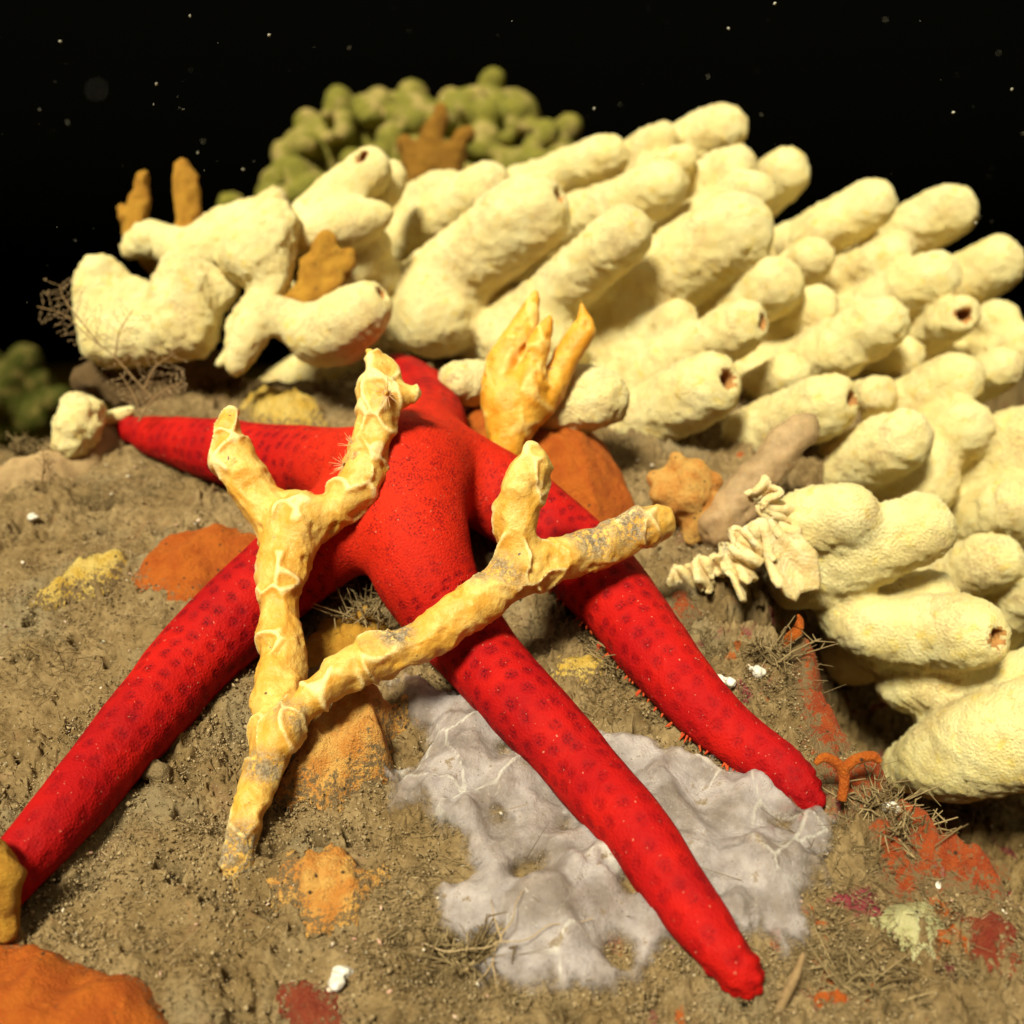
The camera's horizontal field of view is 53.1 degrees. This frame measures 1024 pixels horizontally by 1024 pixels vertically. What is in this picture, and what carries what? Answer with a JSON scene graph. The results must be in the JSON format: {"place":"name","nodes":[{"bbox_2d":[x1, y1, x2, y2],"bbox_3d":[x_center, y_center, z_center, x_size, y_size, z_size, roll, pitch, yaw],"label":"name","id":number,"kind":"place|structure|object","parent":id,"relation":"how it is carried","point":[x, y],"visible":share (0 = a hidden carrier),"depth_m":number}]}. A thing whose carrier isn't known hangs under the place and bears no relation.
{"place":"outdoors","nodes":[
{"label":"outdoors","id":0,"kind":"place"},
{"bbox_2d":[0,343,71,449],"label":"deep sponge","id":1,"kind":"object","parent":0,"point":[32,392],"visible":0.73,"depth_m":17.77},
{"bbox_2d":[44,363,272,441],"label":"ground","id":2,"kind":"structure","parent":0,"point":[61,374],"depth_m":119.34},
{"bbox_2d":[217,192,242,205],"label":"outlying sponge","id":3,"kind":"object","parent":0,"point":[226,198],"visible":0.14,"depth_m":10.47},
{"bbox_2d":[255,67,581,204],"bbox_3d":[-1.031,-3.590,11.341,3.735,2.708,2.800,0,12,0],"label":"sponge","id":4,"kind":"object","parent":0,"point":[510,127],"visible":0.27,"depth_m":10.71},
{"bbox_2d":[395,102,475,182],"bbox_3d":[-0.663,-3.182,8.990,0.690,0.808,0.342,-3,12,-13],"label":"ochre lump","id":5,"kind":"object","parent":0,"point":[430,149],"visible":0.67,"depth_m":8.92},
{"bbox_2d":[0,352,1023,1023],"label":"seabed","id":6,"kind":"structure","parent":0,"point":[876,728],"depth_m":3.31},
{"bbox_2d":[0,429,49,456],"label":"algae tuft","id":7,"kind":"object","parent":6,"relation":"on","point":[17,448],"visible":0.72,"depth_m":5.17},
{"bbox_2d":[27,513,38,521],"bbox_3d":[-2.181,0.028,4.661,0.040,0.043,0.077,-9,15,-38],"label":"shell fragment","id":8,"kind":"object","parent":6,"relation":"on","point":[32,517],"visible":1,"depth_m":4.65},
{"bbox_2d":[35,446,59,482],"bbox_3d":[-2.077,-0.214,4.585,0.116,0.169,0.050,0,12,0],"label":"hydroid","id":9,"kind":"object","parent":6,"relation":"on","point":[43,463],"visible":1,"depth_m":4.58},
{"bbox_2d":[0,414,134,497],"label":"silt ledge","id":10,"kind":"object","parent":6,"relation":"on","point":[14,471],"visible":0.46,"depth_m":5.01},
{"bbox_2d":[105,405,135,424],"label":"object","id":11,"kind":"object","parent":10,"relation":"on","point":[115,416],"visible":0.6,"depth_m":5.22},
{"bbox_2d":[27,549,128,610],"bbox_3d":[-1.781,0.277,4.281,0.272,0.193,0.490,10,15,39],"label":"yellow crust","id":12,"kind":"object","parent":6,"relation":"on","point":[80,573],"visible":0.99,"depth_m":4.22},
{"bbox_2d":[50,391,107,457],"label":"sponge","id":13,"kind":"object","parent":6,"relation":"on","point":[78,421],"visible":0.91,"depth_m":5.01},
{"bbox_2d":[0,942,167,1023],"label":"orange sponge","id":14,"kind":"object","parent":6,"relation":"on","point":[38,985],"visible":0.98,"depth_m":2.69},
{"bbox_2d":[0,838,26,943],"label":"knobbly growth","id":15,"kind":"object","parent":14,"relation":"on","point":[13,872],"visible":1,"depth_m":2.84},
{"bbox_2d":[70,348,241,408],"bbox_3d":[-2.004,-0.732,5.796,0.942,0.437,0.387,0,12,0],"label":"rock ledge","id":16,"kind":"object","parent":6,"relation":"on","point":[89,377],"visible":0.53,"depth_m":5.68},
{"bbox_2d":[71,251,240,368],"bbox_3d":[-1.963,-1.090,5.549,0.913,0.628,0.447,2,12,11],"label":"lobed sponge","id":17,"kind":"object","parent":16,"relation":"on","point":[184,299],"visible":0.91,"depth_m":5.44},
{"bbox_2d":[141,759,172,785],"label":"silt clump","id":18,"kind":"object","parent":6,"relation":"on","point":[156,771],"visible":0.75,"depth_m":3.38},
{"bbox_2d":[132,523,255,601],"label":"orange sponge","id":19,"kind":"object","parent":6,"relation":"on","point":[185,565],"visible":0.81,"depth_m":4.31},
{"bbox_2d":[213,197,301,366],"bbox_3d":[-1.366,-1.240,5.535,0.469,0.892,0.401,0,12,0],"label":"stalked sponge","id":20,"kind":"object","parent":6,"relation":"on","point":[255,253],"visible":0.83,"depth_m":5.38},
{"bbox_2d":[238,385,330,426],"bbox_3d":[-1.193,-0.539,5.497,0.690,0.258,0.390,6,13,27],"label":"yellow crust","id":21,"kind":"object","parent":6,"relation":"on","point":[294,406],"visible":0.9,"depth_m":5.42},
{"bbox_2d":[225,280,392,376],"bbox_3d":[-1.034,-0.944,5.285,0.881,0.490,0.363,3,12,14],"label":"bent sponge","id":22,"kind":"object","parent":6,"relation":"on","point":[344,325],"visible":1,"depth_m":5.18},
{"bbox_2d":[275,980,345,1023],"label":"red crust","id":23,"kind":"object","parent":6,"relation":"on","point":[313,999],"visible":0.98,"depth_m":2.74},
{"bbox_2d":[302,377,339,397],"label":"algae tuft","id":24,"kind":"object","parent":6,"relation":"on","point":[324,388],"visible":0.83,"depth_m":5.74},
{"bbox_2d":[266,842,390,937],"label":"peach sponge","id":25,"kind":"object","parent":6,"relation":"on","point":[331,884],"visible":0.98,"depth_m":3.02},
{"bbox_2d":[328,965,353,990],"bbox_3d":[-0.468,1.261,2.773,0.058,0.050,0.092,6,13,24],"label":"shell fragment","id":26,"kind":"object","parent":6,"relation":"on","point":[336,981],"visible":1,"depth_m":2.76},
{"bbox_2d":[273,684,422,813],"bbox_3d":[-0.560,0.768,3.478,0.395,0.485,0.533,4,13,17],"label":"peach sponge","id":27,"kind":"object","parent":6,"relation":"on","point":[343,749],"visible":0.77,"depth_m":3.36},
{"bbox_2d":[311,577,394,629],"bbox_3d":[-0.551,0.356,4.016,0.484,0.244,0.374,0,12,0],"label":"algae tuft","id":28,"kind":"object","parent":6,"relation":"on","point":[377,611],"visible":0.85,"depth_m":3.97},
{"bbox_2d":[305,605,401,669],"bbox_3d":[-0.617,0.498,3.934,0.444,0.216,0.324,0,12,0],"label":"yellow crust","id":29,"kind":"object","parent":6,"relation":"on","point":[330,644],"visible":0.41,"depth_m":3.90},
{"bbox_2d":[1,353,825,1000],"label":"starfish","id":30,"kind":"object","parent":6,"relation":"on","point":[403,543],"visible":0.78,"depth_m":3.56},
{"bbox_2d":[37,278,186,416],"bbox_3d":[-1.935,-0.778,4.936,0.730,0.689,0.213,2,12,7],"label":"hydroid","id":31,"kind":"object","parent":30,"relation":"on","point":[100,345],"visible":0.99,"depth_m":4.95},
{"bbox_2d":[112,367,187,421],"bbox_3d":[-1.728,-0.555,4.860,0.372,0.259,0.146,0,12,0],"label":"hydroid","id":32,"kind":"object","parent":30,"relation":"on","point":[148,404],"visible":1,"depth_m":4.89},
{"bbox_2d":[207,348,675,890],"bbox_3d":[-0.416,0.208,3.821,1.773,1.591,1.159,-8,14,-32],"label":"crusted branch","id":33,"kind":"object","parent":6,"relation":"on","point":[293,532],"visible":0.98,"depth_m":3.56},
{"bbox_2d":[329,451,356,475],"bbox_3d":[-0.624,-0.176,3.832,0.114,0.127,0.080,0,12,0],"label":"polyp","id":34,"kind":"object","parent":33,"relation":"on","point":[341,465],"visible":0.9,"depth_m":3.81},
{"bbox_2d":[338,431,357,460],"bbox_3d":[-0.601,-0.246,3.821,0.090,0.114,0.080,-11,16,-41],"label":"polyp","id":35,"kind":"object","parent":33,"relation":"on","point":[350,439],"visible":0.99,"depth_m":3.81},
{"bbox_2d":[367,373,401,410],"bbox_3d":[-0.470,-0.446,3.790,0.126,0.140,0.081,0,12,0],"label":"polyp","id":36,"kind":"object","parent":33,"relation":"attached to","point":[384,396],"visible":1,"depth_m":3.77},
{"bbox_2d":[402,911,517,987],"bbox_3d":[-0.126,1.196,2.844,0.306,0.196,0.289,6,13,26],"label":"algae tuft","id":37,"kind":"object","parent":6,"relation":"on","point":[466,955],"visible":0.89,"depth_m":2.83},
{"bbox_2d":[0,401,1012,1018],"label":"shell grit","id":38,"kind":"object","parent":6,"relation":"on","point":[374,819],"visible":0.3,"depth_m":3.01},
{"bbox_2d":[0,377,1023,1023],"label":"silt grains","id":39,"kind":"object","parent":6,"relation":"on","point":[438,981],"visible":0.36,"depth_m":3.04},
{"bbox_2d":[0,376,1023,1023],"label":"algae turf","id":40,"kind":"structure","parent":6,"relation":"on","point":[514,1010],"depth_m":2.99},
{"bbox_2d":[0,382,1023,1023],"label":"silt fuzz","id":41,"kind":"object","parent":6,"relation":"on","point":[532,998],"visible":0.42,"depth_m":3.06},
{"bbox_2d":[480,290,595,455],"bbox_3d":[0.120,-0.530,4.577,0.523,0.902,0.255,-4,13,-19],"label":"palmate branch","id":42,"kind":"object","parent":6,"relation":"on","point":[524,386],"visible":0.88,"depth_m":4.49},
{"bbox_2d":[463,406,634,521],"bbox_3d":[0.087,-0.203,4.827,1.176,0.758,0.875,10,15,38],"label":"orange sponge","id":43,"kind":"object","parent":6,"relation":"on","point":[586,474],"visible":0.34,"depth_m":4.56},
{"bbox_2d":[438,359,485,406],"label":"nub sponge","id":44,"kind":"object","parent":43,"relation":"on","point":[460,379],"visible":0.64,"depth_m":4.74},
{"bbox_2d":[540,363,629,433],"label":"torn sponge","id":45,"kind":"object","parent":43,"relation":"on","point":[596,398],"visible":0.74,"depth_m":4.61},
{"bbox_2d":[550,653,608,685],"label":"yellow crust","id":46,"kind":"object","parent":6,"relation":"on","point":[589,664],"visible":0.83,"depth_m":3.81},
{"bbox_2d":[583,637,628,679],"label":"algae tuft","id":47,"kind":"object","parent":6,"relation":"on","point":[606,660],"visible":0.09,"depth_m":3.78},
{"bbox_2d":[395,675,830,986],"bbox_3d":[0.287,0.982,3.247,1.575,0.576,1.260,0,12,0],"label":"encrusting mat","id":48,"kind":"object","parent":6,"relation":"on","point":[465,773],"visible":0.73,"depth_m":3.09},
{"bbox_2d":[420,890,592,987],"bbox_3d":[-0.013,1.173,2.854,0.440,0.160,0.212,-7,14,-30],"label":"algae thread","id":49,"kind":"object","parent":48,"relation":"on","point":[494,944],"visible":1,"depth_m":2.80},
{"bbox_2d":[259,103,1023,803],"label":"finger sponge","id":50,"kind":"object","parent":6,"relation":"on","point":[687,273],"visible":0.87,"depth_m":5.50},
{"bbox_2d":[119,185,289,268],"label":"forked sponge","id":51,"kind":"object","parent":50,"relation":"on","point":[156,240],"visible":0.45,"depth_m":5.88},
{"bbox_2d":[117,170,158,274],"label":"ochre stalk","id":52,"kind":"object","parent":51,"relation":"on","point":[134,208],"visible":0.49,"depth_m":6.06},
{"bbox_2d":[172,158,201,226],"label":"ochre stalk","id":53,"kind":"object","parent":51,"relation":"attached to","point":[186,194],"visible":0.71,"depth_m":5.96},
{"bbox_2d":[291,146,407,296],"bbox_3d":[-0.942,-1.635,5.834,0.666,0.859,0.663,0,12,0],"label":"sponge","id":54,"kind":"object","parent":50,"relation":"on","point":[353,199],"visible":0.8,"depth_m":5.64},
{"bbox_2d":[284,229,356,302],"bbox_3d":[-1.036,-1.264,5.522,0.391,0.518,0.291,0,12,0],"label":"ochre lump","id":55,"kind":"object","parent":54,"relation":"attached to","point":[327,264],"visible":0.69,"depth_m":5.46},
{"bbox_2d":[665,474,820,603],"bbox_3d":[1.001,0.131,4.208,0.681,0.561,0.306,-3,12,-16],"label":"sponge ruffle","id":56,"kind":"object","parent":50,"relation":"hanging from","point":[777,544],"visible":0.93,"depth_m":4.17},
{"bbox_2d":[665,589,704,630],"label":"red crust","id":57,"kind":"object","parent":6,"relation":"on","point":[683,598],"visible":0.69,"depth_m":4.06},
{"bbox_2d":[646,451,734,545],"bbox_3d":[0.795,-0.059,4.537,0.399,0.410,0.260,0,12,0],"label":"knobbly growth","id":58,"kind":"object","parent":6,"relation":"on","point":[684,489],"visible":0.71,"depth_m":4.47},
{"bbox_2d":[717,674,735,687],"bbox_3d":[0.787,0.618,3.749,0.046,0.042,0.085,-8,14,-33],"label":"shell fragment","id":59,"kind":"object","parent":6,"relation":"on","point":[729,682],"visible":0.71,"depth_m":3.72},
{"bbox_2d":[749,665,766,678],"bbox_3d":[0.908,0.591,3.779,0.058,0.046,0.056,-4,13,-19],"label":"shell fragment","id":60,"kind":"object","parent":6,"relation":"on","point":[759,671],"visible":0.96,"depth_m":3.76},
{"bbox_2d":[698,412,819,549],"bbox_3d":[1.086,-0.135,4.518,0.586,0.598,0.200,-3,12,-16],"label":"tube sponge","id":61,"kind":"object","parent":6,"relation":"on","point":[787,442],"visible":0.84,"depth_m":4.45},
{"bbox_2d":[738,616,837,671],"bbox_3d":[0.994,0.498,3.810,0.285,0.218,0.327,-6,14,-28],"label":"algae tuft","id":62,"kind":"object","parent":6,"relation":"on","point":[772,650],"visible":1,"depth_m":3.81},
{"bbox_2d":[774,952,804,1016],"bbox_3d":[0.733,1.254,2.719,0.029,0.217,0.078,-11,16,-42],"label":"worm tube","id":63,"kind":"object","parent":6,"relation":"on","point":[788,989],"visible":0.94,"depth_m":2.70},
{"bbox_2d":[783,614,803,648],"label":"orange twig","id":64,"kind":"object","parent":6,"relation":"on","point":[796,629],"visible":0.7,"depth_m":3.88},
{"bbox_2d":[790,614,853,757],"bbox_3d":[1.248,1.087,4.239,0.262,1.308,1.677,3,12,14],"label":"red crust","id":65,"kind":"object","parent":6,"relation":"on","point":[825,730],"visible":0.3,"depth_m":3.62},
{"bbox_2d":[813,751,881,800],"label":"orange twig","id":66,"kind":"object","parent":6,"relation":"on","point":[844,767],"visible":1,"depth_m":3.16},
{"bbox_2d":[811,762,892,818],"bbox_3d":[1.420,1.316,4.147,0.322,1.313,1.795,5,13,22],"label":"red crust","id":67,"kind":"object","parent":6,"relation":"on","point":[831,775],"visible":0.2,"depth_m":3.31},
{"bbox_2d":[802,925,935,1012],"bbox_3d":[0.937,1.246,2.828,0.287,0.199,0.334,-5,13,-24],"label":"algae tuft","id":68,"kind":"object","parent":6,"relation":"on","point":[851,973],"visible":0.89,"depth_m":2.79},
{"bbox_2d":[839,816,922,904],"bbox_3d":[1.163,1.056,3.126,0.252,0.179,0.300,0,12,0],"label":"red crust","id":69,"kind":"object","parent":6,"relation":"on","point":[902,868],"visible":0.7,"depth_m":3.08},
{"bbox_2d":[823,763,942,820],"bbox_3d":[1.173,0.898,3.248,0.359,0.184,0.264,5,13,21],"label":"algae tuft","id":70,"kind":"object","parent":6,"relation":"on","point":[883,799],"visible":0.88,"depth_m":3.25},
{"bbox_2d":[882,801,900,812],"bbox_3d":[1.217,0.941,3.258,0.105,0.041,0.063,0,12,0],"label":"shell fragment","id":71,"kind":"object","parent":6,"relation":"on","point":[893,802],"visible":0.35,"depth_m":3.25},
{"bbox_2d":[870,898,944,963],"bbox_3d":[1.139,1.190,2.950,0.204,0.104,0.216,0,12,0],"label":"pale crust","id":72,"kind":"object","parent":6,"relation":"on","point":[909,924],"visible":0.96,"depth_m":2.92},
{"bbox_2d":[850,796,967,862],"bbox_3d":[1.203,0.971,3.188,0.354,0.160,0.307,-2,12,-11],"label":"algae tuft","id":73,"kind":"object","parent":6,"relation":"on","point":[904,824],"visible":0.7,"depth_m":3.14},
{"bbox_2d":[935,881,940,888],"bbox_3d":[1.276,1.122,3.069,0.052,0.045,0.042,0,12,0],"label":"shell fragment","id":74,"kind":"object","parent":6,"relation":"on","point":[938,885],"visible":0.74,"depth_m":3.05},
{"bbox_2d":[891,798,1022,914],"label":"red crust","id":75,"kind":"object","parent":6,"relation":"on","point":[954,852],"visible":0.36,"depth_m":3.06},
{"bbox_2d":[899,794,1022,823],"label":"algae tuft","id":76,"kind":"object","parent":6,"relation":"on","point":[976,805],"visible":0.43,"depth_m":4.72},
{"bbox_2d":[949,909,1021,979],"bbox_3d":[1.349,1.212,2.879,0.168,0.118,0.228,0,12,0],"label":"red crust","id":77,"kind":"object","parent":6,"relation":"on","point":[989,928],"visible":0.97,"depth_m":2.85},
{"bbox_2d":[0,0,1023,365],"label":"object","id":78,"kind":"structure","parent":0,"point":[861,94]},
{"bbox_2d":[39,2,1023,606],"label":"marine snow","id":79,"kind":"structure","parent":0,"point":[385,154],"depth_m":4.00}
]}

